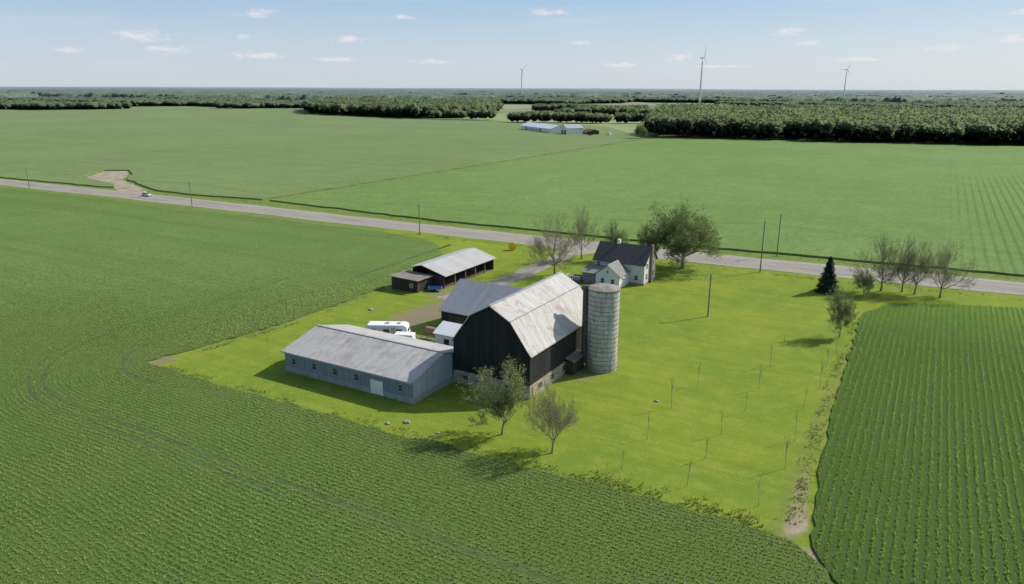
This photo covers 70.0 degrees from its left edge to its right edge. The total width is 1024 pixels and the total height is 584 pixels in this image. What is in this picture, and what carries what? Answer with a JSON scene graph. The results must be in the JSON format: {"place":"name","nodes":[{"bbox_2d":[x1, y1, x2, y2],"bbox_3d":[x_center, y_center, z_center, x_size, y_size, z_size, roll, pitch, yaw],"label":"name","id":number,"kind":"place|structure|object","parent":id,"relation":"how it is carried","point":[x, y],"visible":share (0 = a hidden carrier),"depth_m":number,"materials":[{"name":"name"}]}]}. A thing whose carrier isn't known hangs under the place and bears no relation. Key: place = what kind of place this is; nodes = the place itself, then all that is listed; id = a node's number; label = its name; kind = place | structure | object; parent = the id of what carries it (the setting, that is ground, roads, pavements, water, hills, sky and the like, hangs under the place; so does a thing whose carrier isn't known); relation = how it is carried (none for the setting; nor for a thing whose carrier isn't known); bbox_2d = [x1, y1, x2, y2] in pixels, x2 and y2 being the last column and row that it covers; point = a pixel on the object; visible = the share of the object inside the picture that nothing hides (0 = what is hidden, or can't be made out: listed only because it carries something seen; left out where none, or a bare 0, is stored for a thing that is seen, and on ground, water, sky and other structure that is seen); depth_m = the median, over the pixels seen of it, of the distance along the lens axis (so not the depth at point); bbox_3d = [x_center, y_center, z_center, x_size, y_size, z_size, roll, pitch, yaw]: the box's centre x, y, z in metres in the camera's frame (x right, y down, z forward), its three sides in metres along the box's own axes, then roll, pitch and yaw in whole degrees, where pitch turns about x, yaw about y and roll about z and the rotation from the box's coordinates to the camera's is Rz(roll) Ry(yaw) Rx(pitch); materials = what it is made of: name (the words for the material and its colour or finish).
{"place":"outdoors","nodes":[
{"label":"outdoors","id":0,"kind":"place"},
{"bbox_2d":[0,106,640,199],"bbox_3d":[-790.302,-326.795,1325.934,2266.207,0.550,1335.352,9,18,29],"label":"crop field","id":1,"kind":"structure","parent":0,"point":[272,153],"depth_m":559.45,"materials":[{"name":"green plant"}]},
{"bbox_2d":[0,187,831,583],"bbox_3d":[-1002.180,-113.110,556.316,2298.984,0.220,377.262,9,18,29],"label":"crop field","id":2,"kind":"structure","parent":0,"point":[62,231],"depth_m":88.46,"materials":[{"name":"green plant"}]},
{"bbox_2d":[0,301,192,423],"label":"crop rows","id":3,"kind":"object","parent":2,"relation":"on","point":[62,351],"visible":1,"depth_m":124.88,"materials":[{"name":"green plant"}]},
{"bbox_2d":[27,276,282,492],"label":"wheel track","id":4,"kind":"structure","parent":2,"relation":"on","point":[29,389],"depth_m":96.95,"materials":[{"name":"green plant"}]},
{"bbox_2d":[118,244,450,382],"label":"wheel track","id":5,"kind":"structure","parent":2,"relation":"on","point":[125,359],"depth_m":140.03,"materials":[{"name":"green plant"}]},
{"bbox_2d":[161,252,440,348],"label":"crop rows","id":6,"kind":"object","parent":2,"relation":"on","point":[258,316],"visible":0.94,"depth_m":148.42,"materials":[{"name":"green plant"}]},
{"bbox_2d":[40,277,562,583],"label":"wheel track","id":7,"kind":"structure","parent":2,"relation":"on","point":[314,493],"depth_m":84.31,"materials":[{"name":"green plant"}]},
{"bbox_2d":[0,258,833,583],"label":"crop rows","id":8,"kind":"object","parent":2,"relation":"on","point":[254,292],"visible":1,"depth_m":82.04,"materials":[{"name":"green plant"}]},
{"bbox_2d":[433,321,461,345],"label":"milk house","id":9,"kind":"structure","parent":0,"point":[444,332],"depth_m":127.47,"materials":[{"name":"white paint"}]},
{"bbox_2d":[444,339,448,345],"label":"door","id":10,"kind":"structure","parent":9,"relation":"in","point":[446,342],"depth_m":126.83,"materials":[{"name":"black wood"}]},
{"bbox_2d":[438,279,523,323],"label":"equipment barn","id":11,"kind":"structure","parent":0,"point":[464,300],"depth_m":136.72,"materials":[{"name":"grey metal"}]},
{"bbox_2d":[448,315,463,323],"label":"door","id":12,"kind":"structure","parent":11,"relation":"in","point":[454,319],"depth_m":135.80,"materials":[{"name":"brown wood"}]},
{"bbox_2d":[437,253,573,299],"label":"driveway","id":13,"kind":"structure","parent":0,"point":[514,277],"depth_m":180.32,"materials":[{"name":"grey gravel"}]},
{"bbox_2d":[0,102,1023,300],"bbox_3d":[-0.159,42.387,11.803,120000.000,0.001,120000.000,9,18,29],"label":"ground","id":14,"kind":"structure","parent":0,"point":[508,107],"depth_m":276.25,"materials":[{"name":"green plant"}]},
{"bbox_2d":[86,171,146,193],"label":"gravel pull off","id":15,"kind":"object","parent":14,"relation":"on","point":[116,177],"visible":0.91,"depth_m":356.71,"materials":[{"name":"beige gravel"}]},
{"bbox_2d":[106,98,654,122],"bbox_3d":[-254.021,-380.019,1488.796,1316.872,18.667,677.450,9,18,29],"label":"woodland","id":16,"kind":"object","parent":14,"relation":"on","point":[582,112],"visible":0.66,"depth_m":1050.21,"materials":[{"name":"green plant"}]},
{"bbox_2d":[300,96,504,117],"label":"woodland","id":17,"kind":"object","parent":14,"relation":"on","point":[410,107],"visible":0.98,"depth_m":1185.09,"materials":[{"name":"green plant"}]},
{"bbox_2d":[0,95,1023,109],"bbox_3d":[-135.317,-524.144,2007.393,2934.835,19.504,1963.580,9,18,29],"label":"distant woodland","id":18,"kind":"object","parent":14,"relation":"on","point":[51,102],"visible":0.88,"depth_m":1786.52,"materials":[{"name":"green plant"}]},
{"bbox_2d":[0,91,1023,102],"bbox_3d":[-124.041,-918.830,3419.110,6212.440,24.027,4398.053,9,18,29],"label":"distant woodland","id":19,"kind":"object","parent":14,"relation":"on","point":[893,98],"visible":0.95,"depth_m":2965.60,"materials":[{"name":"green plant"}]},
{"bbox_2d":[0,86,1023,94],"bbox_3d":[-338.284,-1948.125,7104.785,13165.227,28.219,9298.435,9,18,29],"label":"distant woodland","id":20,"kind":"object","parent":14,"relation":"on","point":[442,91],"visible":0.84,"depth_m":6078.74,"materials":[{"name":"green plant"}]},
{"bbox_2d":[0,179,1023,294],"bbox_3d":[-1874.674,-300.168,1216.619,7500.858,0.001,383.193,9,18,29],"label":"road shoulder","id":21,"kind":"object","parent":14,"relation":"on","point":[935,285],"visible":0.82,"depth_m":228.47},
{"bbox_2d":[516,65,526,93],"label":"wind turbine","id":22,"kind":"object","parent":14,"relation":"on","point":[521,77],"visible":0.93,"depth_m":3693.67,"materials":[{"name":"white metal"}]},
{"bbox_2d":[520,122,560,132],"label":"poultry barn","id":23,"kind":"structure","parent":14,"relation":"on","point":[542,127],"depth_m":767.73,"materials":[{"name":"white paint"}]},
{"bbox_2d":[560,124,582,133],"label":"farm workshop","id":24,"kind":"structure","parent":14,"relation":"on","point":[571,128],"depth_m":724.81,"materials":[{"name":"white paint"}]},
{"bbox_2d":[583,129,599,134],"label":"dark shed","id":25,"kind":"structure","parent":14,"relation":"on","point":[590,131],"depth_m":722.74,"materials":[{"name":"brown"}]},
{"bbox_2d":[633,122,647,137],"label":"tree","id":26,"kind":"object","parent":14,"relation":"on","point":[641,130],"visible":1,"depth_m":663.05,"materials":[{"name":"green plant"}]},
{"bbox_2d":[699,49,706,102],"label":"wind turbine","id":27,"kind":"object","parent":14,"relation":"on","point":[701,78],"visible":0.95,"depth_m":2351.79,"materials":[{"name":"white metal"}]},
{"bbox_2d":[776,215,781,255],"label":"utility pole","id":28,"kind":"object","parent":14,"relation":"on","point":[778,235],"visible":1,"depth_m":198.54,"materials":[{"name":"brown wood"}]},
{"bbox_2d":[843,67,850,95],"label":"wind turbine","id":29,"kind":"object","parent":14,"relation":"on","point":[845,80],"visible":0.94,"depth_m":3866.10,"materials":[{"name":"white metal"}]},
{"bbox_2d":[0,180,1023,292],"bbox_3d":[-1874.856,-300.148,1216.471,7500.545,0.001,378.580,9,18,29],"label":"road","id":30,"kind":"structure","parent":0,"point":[838,271],"depth_m":228.02,"materials":[{"name":"grey asphalt"}]},
{"bbox_2d":[141,192,151,196],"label":"car","id":31,"kind":"object","parent":30,"relation":"on","point":[147,194],"visible":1,"depth_m":305.02,"materials":[{"name":"silver metal"}]},
{"bbox_2d":[9,184,1017,291],"bbox_3d":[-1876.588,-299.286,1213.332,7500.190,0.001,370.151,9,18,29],"label":"road edge line","id":32,"kind":"object","parent":30,"relation":"on","point":[502,239],"visible":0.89,"depth_m":226.51,"materials":[{"name":"white paint"}]},
{"bbox_2d":[13,181,1017,284],"bbox_3d":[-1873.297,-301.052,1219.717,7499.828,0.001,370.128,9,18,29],"label":"road edge line","id":33,"kind":"object","parent":30,"relation":"on","point":[505,234],"visible":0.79,"depth_m":232.90,"materials":[{"name":"white paint"}]},
{"bbox_2d":[16,183,1023,288],"bbox_3d":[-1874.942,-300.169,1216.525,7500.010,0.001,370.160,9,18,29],"label":"road centre line","id":34,"kind":"object","parent":30,"relation":"on","point":[527,239],"visible":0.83,"depth_m":225.91,"materials":[{"name":"yellow paint"}]},
{"bbox_2d":[0,0,1023,89],"label":"sky","id":35,"kind":"structure","parent":0,"point":[633,44],"materials":[{"name":"blue"}]},
{"bbox_2d":[450,271,582,399],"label":"barn","id":36,"kind":"structure","parent":0,"point":[535,329],"depth_m":110.58,"materials":[{"name":"wood"}]},
{"bbox_2d":[462,374,468,380],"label":"window","id":37,"kind":"structure","parent":36,"relation":"in","point":[465,377],"depth_m":112.38,"materials":[{"name":"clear glass"}]},
{"bbox_2d":[555,246,595,254],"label":"driveway mouth","id":38,"kind":"object","parent":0,"point":[586,251],"visible":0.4,"depth_m":204.93},
{"bbox_2d":[147,229,1023,583],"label":"lawn","id":39,"kind":"structure","parent":0,"point":[671,333],"depth_m":112.01,"materials":[{"name":"green plant"}]},
{"bbox_2d":[280,324,453,403],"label":"livestock shed","id":40,"kind":"structure","parent":39,"relation":"on","point":[400,368],"depth_m":112.24,"materials":[{"name":"blue"}]},
{"bbox_2d":[291,357,296,364],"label":"window","id":41,"kind":"structure","parent":40,"relation":"in","point":[293,360],"depth_m":116.40,"materials":[{"name":"grey glass"}]},
{"bbox_2d":[311,362,316,369],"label":"window","id":42,"kind":"structure","parent":40,"relation":"in","point":[314,366],"depth_m":114.27,"materials":[{"name":"grey glass"}]},
{"bbox_2d":[332,368,337,375],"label":"window","id":43,"kind":"structure","parent":40,"relation":"in","point":[334,371],"depth_m":112.19,"materials":[{"name":"grey glass"}]},
{"bbox_2d":[353,373,358,380],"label":"window","id":44,"kind":"structure","parent":40,"relation":"in","point":[356,376],"depth_m":110.13,"materials":[{"name":"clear glass"}]},
{"bbox_2d":[370,379,383,395],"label":"door","id":45,"kind":"structure","parent":40,"relation":"in","point":[376,386],"depth_m":108.33,"materials":[{"name":"white paint"}]},
{"bbox_2d":[398,384,402,391],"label":"window","id":46,"kind":"structure","parent":40,"relation":"in","point":[400,387],"depth_m":106.04,"materials":[{"name":"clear glass"}]},
{"bbox_2d":[365,321,416,336],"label":"camper trailer","id":47,"kind":"object","parent":39,"relation":"on","point":[392,327],"visible":0.45,"depth_m":131.06,"materials":[{"name":"white paint"}]},
{"bbox_2d":[395,331,415,338],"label":"cargo trailer","id":48,"kind":"object","parent":39,"relation":"on","point":[407,334],"visible":0.2,"depth_m":128.28,"materials":[{"name":"white paint"}]},
{"bbox_2d":[389,270,433,292],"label":"storage shed","id":49,"kind":"structure","parent":39,"relation":"on","point":[411,281],"depth_m":164.78,"materials":[{"name":"brown wood"}]},
{"bbox_2d":[400,281,405,290],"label":"door","id":50,"kind":"structure","parent":49,"relation":"in","point":[402,283],"depth_m":164.39,"materials":[{"name":"black wood"}]},
{"bbox_2d":[424,326,435,339],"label":"fuel tank","id":51,"kind":"object","parent":39,"relation":"on","point":[428,330],"visible":0.73,"depth_m":132.27,"materials":[{"name":"metal"}]},
{"bbox_2d":[428,286,441,291],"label":"utility trailer","id":52,"kind":"object","parent":39,"relation":"on","point":[434,288],"visible":1,"depth_m":163.54,"materials":[{"name":"blue paint"}]},
{"bbox_2d":[410,248,495,288],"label":"machine shed","id":53,"kind":"structure","parent":39,"relation":"on","point":[450,269],"depth_m":174.88,"materials":[{"name":"metal"},{"name":"dark wood"}]},
{"bbox_2d":[457,356,537,434],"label":"tree","id":54,"kind":"object","parent":39,"relation":"on","point":[514,394],"visible":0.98,"depth_m":94.12,"materials":[{"name":"green plant"}]},
{"bbox_2d":[508,242,515,250],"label":"hay bale","id":55,"kind":"object","parent":39,"relation":"on","point":[512,246],"visible":1,"depth_m":205.65,"materials":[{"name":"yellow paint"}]},
{"bbox_2d":[167,289,858,533],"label":"rough grass","id":56,"kind":"structure","parent":39,"relation":"on","point":[625,489],"depth_m":91.87,"materials":[{"name":"green plant"}]},
{"bbox_2d":[521,376,582,453],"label":"tree","id":57,"kind":"object","parent":39,"relation":"on","point":[550,416],"visible":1,"depth_m":90.26,"materials":[{"name":"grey plant"}]},
{"bbox_2d":[521,211,582,274],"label":"tree","id":58,"kind":"object","parent":39,"relation":"on","point":[538,243],"visible":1,"depth_m":176.71,"materials":[{"name":"green plant"}]},
{"bbox_2d":[565,350,583,374],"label":"feed room","id":59,"kind":"object","parent":39,"relation":"on","point":[574,363],"visible":1,"depth_m":116.95,"materials":[{"name":"brown wood"}]},
{"bbox_2d":[567,204,600,258],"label":"tree","id":60,"kind":"object","parent":39,"relation":"on","point":[581,224],"visible":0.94,"depth_m":193.29,"materials":[{"name":"brown plant"}]},
{"bbox_2d":[581,283,620,372],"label":"silo","id":61,"kind":"object","parent":39,"relation":"on","point":[600,324],"visible":1,"depth_m":116.07,"materials":[{"name":"concrete"}]},
{"bbox_2d":[566,239,657,287],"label":"farmhouse","id":62,"kind":"object","parent":39,"relation":"on","point":[619,263],"visible":0.95,"depth_m":170.97,"materials":[{"name":"white"}]},
{"bbox_2d":[603,219,629,243],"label":"tree","id":63,"kind":"object","parent":39,"relation":"on","point":[621,236],"visible":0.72,"depth_m":193.09,"materials":[{"name":"green plant"}]},
{"bbox_2d":[636,222,661,253],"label":"tree","id":64,"kind":"object","parent":39,"relation":"on","point":[645,235],"visible":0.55,"depth_m":189.25,"materials":[{"name":"green plant"}]},
{"bbox_2d":[564,470,785,537],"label":"rough grass","id":65,"kind":"structure","parent":39,"relation":"on","point":[693,502],"depth_m":81.30,"materials":[{"name":"green plant"}]},
{"bbox_2d":[633,197,723,268],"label":"tree","id":66,"kind":"object","parent":39,"relation":"on","point":[678,240],"visible":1,"depth_m":181.34,"materials":[{"name":"green plant"}]},
{"bbox_2d":[705,274,711,316],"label":"utility pole","id":67,"kind":"object","parent":39,"relation":"on","point":[709,296],"visible":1,"depth_m":145.57,"materials":[{"name":"brown wood"}]},
{"bbox_2d":[759,221,765,271],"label":"utility pole","id":68,"kind":"object","parent":39,"relation":"on","point":[762,247],"visible":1,"depth_m":180.79,"materials":[{"name":"brown wood"}]},
{"bbox_2d":[30,168,1015,252],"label":"power line","id":69,"kind":"object","parent":68,"relation":"attached to","point":[580,217],"visible":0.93,"depth_m":197.40,"materials":[{"name":"black metal"}]},
{"bbox_2d":[79,176,1017,254],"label":"power line","id":70,"kind":"object","parent":68,"relation":"attached to","point":[574,218],"visible":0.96,"depth_m":200.52,"materials":[{"name":"black metal"}]},
{"bbox_2d":[784,435,790,467],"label":"sapling","id":71,"kind":"object","parent":39,"relation":"on","point":[786,449],"visible":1,"depth_m":87.26,"materials":[{"name":"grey plant"}]},
{"bbox_2d":[813,256,840,294],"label":"spruce tree","id":72,"kind":"object","parent":39,"relation":"on","point":[827,279],"visible":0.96,"depth_m":163.23,"materials":[{"name":"green plant"}]},
{"bbox_2d":[824,283,859,336],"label":"tree","id":73,"kind":"object","parent":39,"relation":"on","point":[844,307],"visible":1,"depth_m":133.36,"materials":[{"name":"green plant"}]},
{"bbox_2d":[852,267,875,295],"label":"tree","id":74,"kind":"object","parent":39,"relation":"on","point":[868,283],"visible":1,"depth_m":160.57,"materials":[{"name":"green plant"}]},
{"bbox_2d":[847,230,913,290],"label":"tree","id":75,"kind":"object","parent":39,"relation":"on","point":[886,255],"visible":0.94,"depth_m":163.73,"materials":[{"name":"brown plant"}]},
{"bbox_2d":[881,233,931,296],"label":"tree","id":76,"kind":"object","parent":39,"relation":"on","point":[902,272],"visible":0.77,"depth_m":162.55,"materials":[{"name":"brown plant"}]},
{"bbox_2d":[897,240,935,294],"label":"tree","id":77,"kind":"object","parent":39,"relation":"on","point":[921,264],"visible":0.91,"depth_m":161.15,"materials":[{"name":"brown plant"}]},
{"bbox_2d":[922,238,978,297],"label":"tree","id":78,"kind":"object","parent":39,"relation":"on","point":[943,264],"visible":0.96,"depth_m":158.08,"materials":[{"name":"brown plant"}]},
{"bbox_2d":[270,139,1023,276],"bbox_3d":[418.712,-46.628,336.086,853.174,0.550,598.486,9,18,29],"label":"crop field","id":79,"kind":"structure","parent":0,"point":[971,197],"depth_m":310.37,"materials":[{"name":"green plant"}]},
{"bbox_2d":[473,112,852,142],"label":"pale field","id":80,"kind":"structure","parent":0,"point":[628,126],"depth_m":822.40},
{"bbox_2d":[640,102,1023,143],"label":"woodland","id":81,"kind":"object","parent":80,"relation":"on","point":[945,124],"visible":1,"depth_m":668.13,"materials":[{"name":"green plant"}]},
{"bbox_2d":[810,302,1023,583],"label":"crop field","id":82,"kind":"structure","parent":0,"point":[955,575],"depth_m":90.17,"materials":[{"name":"green plant"}]}
]}

